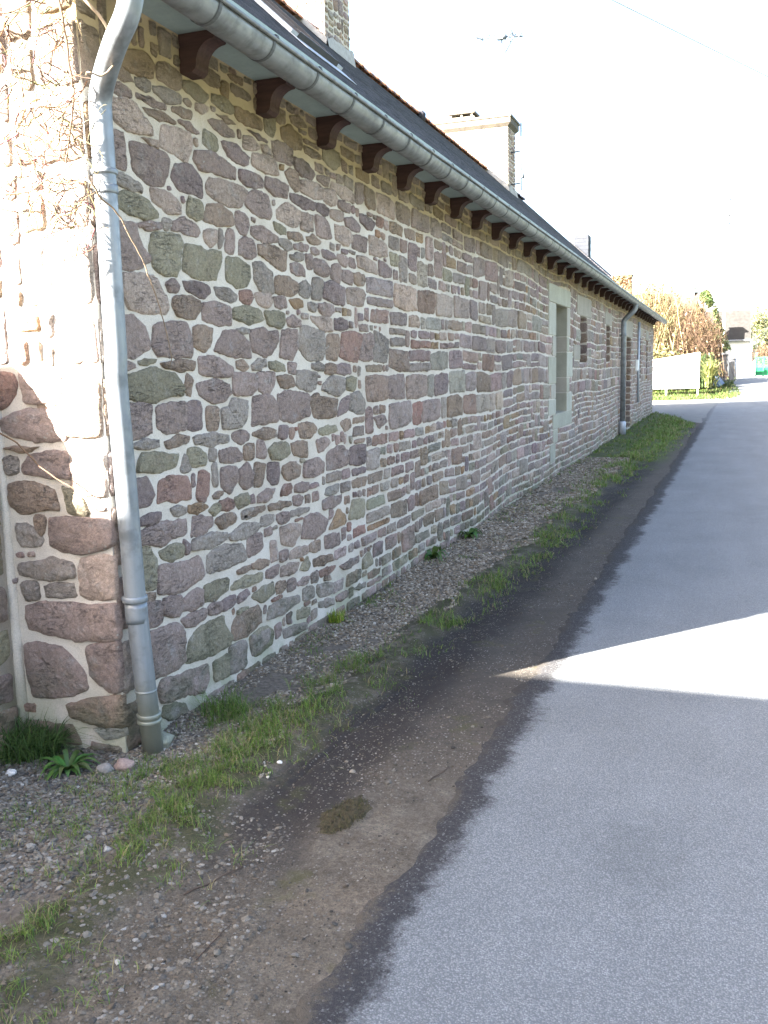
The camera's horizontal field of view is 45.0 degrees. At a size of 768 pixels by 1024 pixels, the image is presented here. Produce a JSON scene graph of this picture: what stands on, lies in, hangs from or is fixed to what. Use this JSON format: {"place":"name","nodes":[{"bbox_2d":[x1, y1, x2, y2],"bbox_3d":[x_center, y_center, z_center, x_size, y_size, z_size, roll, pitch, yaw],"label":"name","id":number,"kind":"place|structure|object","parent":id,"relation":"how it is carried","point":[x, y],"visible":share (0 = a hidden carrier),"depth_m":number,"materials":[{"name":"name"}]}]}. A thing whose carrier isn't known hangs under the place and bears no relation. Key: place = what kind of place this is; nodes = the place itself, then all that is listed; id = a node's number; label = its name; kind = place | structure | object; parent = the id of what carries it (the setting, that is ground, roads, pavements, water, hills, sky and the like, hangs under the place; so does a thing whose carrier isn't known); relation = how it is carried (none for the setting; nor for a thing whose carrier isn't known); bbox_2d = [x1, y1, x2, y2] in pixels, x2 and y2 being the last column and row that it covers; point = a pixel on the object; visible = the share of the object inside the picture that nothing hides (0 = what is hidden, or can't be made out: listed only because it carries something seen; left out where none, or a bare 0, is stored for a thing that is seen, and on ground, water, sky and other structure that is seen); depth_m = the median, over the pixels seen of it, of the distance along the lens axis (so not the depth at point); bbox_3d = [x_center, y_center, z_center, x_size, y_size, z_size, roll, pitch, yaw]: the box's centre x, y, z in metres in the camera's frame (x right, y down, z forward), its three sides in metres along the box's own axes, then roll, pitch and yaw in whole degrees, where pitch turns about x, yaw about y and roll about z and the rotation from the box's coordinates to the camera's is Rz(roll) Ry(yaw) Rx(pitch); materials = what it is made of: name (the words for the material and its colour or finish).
{"place":"outdoors","nodes":[
{"label":"outdoors","id":0,"kind":"place"},
{"bbox_2d":[0,457,629,1023],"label":"gravel","id":1,"kind":"structure","parent":0,"point":[492,539],"depth_m":3.65,"materials":[{"name":"grey gravel"}]},
{"bbox_2d":[0,735,8,754],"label":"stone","id":2,"kind":"object","parent":1,"relation":"on","point":[2,741],"visible":0.2,"depth_m":4.03,"materials":[{"name":"grey stone"}]},
{"bbox_2d":[5,769,16,776],"bbox_3d":[-1.534,1.073,3.821,0.047,0.029,0.040,2,9,20],"label":"stone","id":3,"kind":"object","parent":1,"relation":"on","point":[10,772],"visible":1,"depth_m":3.81,"materials":[{"name":"white stone"}]},
{"bbox_2d":[33,748,103,780],"bbox_3d":[-1.325,1.046,3.882,0.310,0.067,0.264,-4,9,-19],"label":"dock weed","id":4,"kind":"object","parent":1,"relation":"on","point":[63,762],"visible":0.98,"depth_m":3.86,"materials":[{"name":"green plant"}]},
{"bbox_2d":[96,763,114,773],"bbox_3d":[-1.151,1.058,3.826,0.069,0.045,0.064,7,12,44],"label":"stone","id":5,"kind":"object","parent":1,"relation":"on","point":[103,768],"visible":0.94,"depth_m":3.81,"materials":[{"name":"grey stone"}]},
{"bbox_2d":[113,758,134,771],"bbox_3d":[-1.077,1.053,3.854,0.093,0.064,0.073,2,9,20],"label":"stone","id":6,"kind":"object","parent":1,"relation":"on","point":[122,764],"visible":0.93,"depth_m":3.83,"materials":[{"name":"pink stone"}]},
{"bbox_2d":[162,731,174,747],"bbox_3d":[-0.999,1.010,4.108,0.134,0.075,0.133,2,9,20],"label":"stone","id":7,"kind":"object","parent":1,"relation":"on","point":[168,738],"visible":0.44,"depth_m":4.08,"materials":[{"name":"grey stone"}]},
{"bbox_2d":[196,923,231,959],"bbox_3d":[-0.483,1.222,2.647,0.007,0.007,0.181,2,9,24],"label":"fallen twig","id":8,"kind":"object","parent":1,"relation":"on","point":[211,943],"visible":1,"depth_m":2.62,"materials":[{"name":"brown wood"}]},
{"bbox_2d":[425,546,448,560],"bbox_3d":[0.437,0.359,7.976,0.241,0.106,0.274,-4,9,-20],"label":"dock weed","id":9,"kind":"object","parent":1,"relation":"on","point":[434,553],"visible":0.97,"depth_m":7.96,"materials":[{"name":"green plant"}]},
{"bbox_2d":[0,379,741,1023],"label":"grass","id":10,"kind":"structure","parent":0,"point":[670,423],"depth_m":4.03,"materials":[{"name":"green plant"}]},
{"bbox_2d":[713,376,723,386],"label":"plastic sheet","id":11,"kind":"object","parent":10,"relation":"on","point":[721,382],"visible":0.29,"depth_m":51.84,"materials":[{"name":"blue plastic"}]},
{"bbox_2d":[0,361,752,1023],"bbox_3d":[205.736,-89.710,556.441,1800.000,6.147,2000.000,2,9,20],"label":"ground","id":12,"kind":"structure","parent":0,"point":[414,815],"depth_m":3.47,"materials":[{"name":"brown soil"}]},
{"bbox_2d":[0,411,28,738],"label":"garden wall","id":13,"kind":"structure","parent":12,"relation":"on","point":[13,695],"depth_m":4.08,"materials":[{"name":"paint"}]},
{"bbox_2d":[0,708,98,788],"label":"grass tuft","id":14,"kind":"object","parent":12,"relation":"on","point":[31,748],"visible":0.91,"depth_m":3.99,"materials":[{"name":"green plant"}]},
{"bbox_2d":[183,860,256,894],"bbox_3d":[-0.530,1.190,3.026,0.288,0.006,0.011,-9,12,-43],"label":"fallen twig","id":15,"kind":"object","parent":12,"relation":"on","point":[214,880],"visible":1,"depth_m":3.00,"materials":[{"name":"brown wood"}]},
{"bbox_2d":[187,685,265,721],"bbox_3d":[-0.766,0.914,4.494,0.479,0.126,0.430,6,11,41],"label":"grass tuft","id":16,"kind":"object","parent":12,"relation":"on","point":[218,709],"visible":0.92,"depth_m":4.47,"materials":[{"name":"green plant"}]},
{"bbox_2d":[0,0,667,754],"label":"stone house","id":17,"kind":"structure","parent":12,"relation":"on","point":[402,336],"depth_m":4.87,"materials":[{"name":"stone"}]},
{"bbox_2d":[0,0,171,495],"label":"climbing vine","id":18,"kind":"object","parent":17,"relation":"attached to","point":[42,165],"visible":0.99,"depth_m":3.60,"materials":[{"name":"brown plant"}]},
{"bbox_2d":[469,20,522,113],"bbox_3d":[3.319,-12.691,27.501,1.587,3.391,0.419,2,9,20],"label":"television aerial","id":19,"kind":"object","parent":17,"relation":"attached to","point":[501,37],"visible":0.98,"depth_m":27.29,"materials":[{"name":"metal"}]},
{"bbox_2d":[570,234,611,277],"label":"gabled house","id":20,"kind":"structure","parent":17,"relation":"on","point":[582,242],"depth_m":80.99,"materials":[{"name":"paint"}]},
{"bbox_2d":[327,608,350,623],"bbox_3d":[-0.328,0.677,6.063,0.236,0.107,0.260,-4,9,-16],"label":"grass tuft","id":21,"kind":"object","parent":12,"relation":"on","point":[339,618],"visible":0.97,"depth_m":6.05,"materials":[{"name":"green plant"}]},
{"bbox_2d":[314,795,372,836],"bbox_3d":[-0.141,1.105,3.420,0.199,0.042,0.372,2,9,20],"label":"moss patch","id":22,"kind":"object","parent":12,"relation":"on","point":[346,813],"visible":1,"depth_m":3.39,"materials":[{"name":"green plant"}]},
{"bbox_2d":[457,528,483,538],"bbox_3d":[0.838,0.205,9.023,0.243,0.087,0.303,5,10,34],"label":"dock weed","id":23,"kind":"object","parent":12,"relation":"on","point":[472,532],"visible":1,"depth_m":8.97,"materials":[{"name":"green plant"}]},
{"bbox_2d":[611,274,697,318],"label":"hidden house","id":24,"kind":"structure","parent":12,"relation":"on","point":[623,281],"depth_m":66.73,"materials":[{"name":"brick"}]},
{"bbox_2d":[627,274,690,356],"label":"bare shrub","id":25,"kind":"object","parent":12,"relation":"on","point":[661,306],"visible":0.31,"depth_m":52.53,"materials":[{"name":"plant"}]},
{"bbox_2d":[652,352,699,394],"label":"white board","id":26,"kind":"object","parent":12,"relation":"on","point":[678,372],"visible":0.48,"depth_m":47.25,"materials":[{"name":"paint"}]},
{"bbox_2d":[653,344,700,388],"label":"evergreen shrub","id":27,"kind":"object","parent":12,"relation":"on","point":[656,355],"visible":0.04,"depth_m":50.42,"materials":[{"name":"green plant"}]},
{"bbox_2d":[659,296,736,378],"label":"bare shrub","id":28,"kind":"object","parent":12,"relation":"on","point":[698,338],"visible":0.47,"depth_m":52.17,"materials":[{"name":"brown plant"}]},
{"bbox_2d":[699,352,721,387],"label":"evergreen shrub","id":29,"kind":"object","parent":12,"relation":"on","point":[701,380],"visible":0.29,"depth_m":50.42,"materials":[{"name":"green plant"}]},
{"bbox_2d":[699,356,726,387],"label":"ornamental grass clump","id":30,"kind":"object","parent":12,"relation":"on","point":[709,372],"visible":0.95,"depth_m":48.83,"materials":[{"name":"green plant"}]},
{"bbox_2d":[697,261,731,352],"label":"ivy pole","id":31,"kind":"object","parent":12,"relation":"on","point":[704,296],"visible":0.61,"depth_m":52.86,"materials":[{"name":"green plant"}]},
{"bbox_2d":[709,197,730,353],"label":"utility pole","id":32,"kind":"object","parent":12,"relation":"on","point":[725,280],"visible":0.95,"depth_m":56.64,"materials":[{"name":"white paint"}]},
{"bbox_2d":[719,354,728,380],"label":"gate pillar","id":33,"kind":"structure","parent":12,"relation":"on","point":[725,368],"depth_m":57.21,"materials":[{"name":"stone"}]},
{"bbox_2d":[705,310,752,375],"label":"house","id":34,"kind":"structure","parent":12,"relation":"on","point":[739,333],"depth_m":69.42,"materials":[{"name":"white paint"}]},
{"bbox_2d":[728,358,735,379],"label":"gate pillar","id":35,"kind":"structure","parent":12,"relation":"on","point":[731,376],"depth_m":58.30,"materials":[{"name":"stone"}]},
{"bbox_2d":[738,360,754,376],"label":"white gate","id":36,"kind":"structure","parent":12,"relation":"on","point":[746,368],"depth_m":63.16,"materials":[{"name":"paint"}]},
{"bbox_2d":[750,304,767,364],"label":"tree","id":37,"kind":"object","parent":12,"relation":"on","point":[758,330],"visible":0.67,"depth_m":74.27,"materials":[{"name":"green plant"}]},
{"bbox_2d":[750,344,767,367],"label":"bare shrub","id":38,"kind":"object","parent":12,"relation":"on","point":[762,352],"visible":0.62,"depth_m":66.98,"materials":[{"name":"brown plant"}]},
{"bbox_2d":[755,356,767,376],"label":"green gate","id":39,"kind":"structure","parent":12,"relation":"on","point":[761,370],"depth_m":63.75,"materials":[{"name":"metal"}]},
{"bbox_2d":[762,317,767,347],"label":"tree","id":40,"kind":"object","parent":12,"relation":"on","point":[766,338],"visible":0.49,"depth_m":76.27,"materials":[{"name":"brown plant"}]},
{"bbox_3d":[14.344,-4.669,21.120,0.209,5.700,0.220,2,9,20],"label":"cable post","id":41,"kind":"object","parent":12,"relation":"on","visible":0},
{"bbox_2d":[612,0,767,76],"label":"overhead cable","id":42,"kind":"object","parent":41,"relation":"attached to","point":[688,37],"visible":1,"depth_m":13.73,"materials":[{"name":"metal"}]},
{"bbox_2d":[295,375,767,1023],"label":"road","id":43,"kind":"structure","parent":0,"point":[595,851],"depth_m":3.30,"materials":[{"name":"grey asphalt"}]},
{"bbox_2d":[348,0,767,360],"label":"sky","id":44,"kind":"structure","parent":0,"point":[634,128],"materials":[{"name":"white"}]},
{"bbox_2d":[652,398,720,422],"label":"side road","id":45,"kind":"structure","parent":0,"point":[696,411],"depth_m":35.65,"materials":[{"name":"grey asphalt"}]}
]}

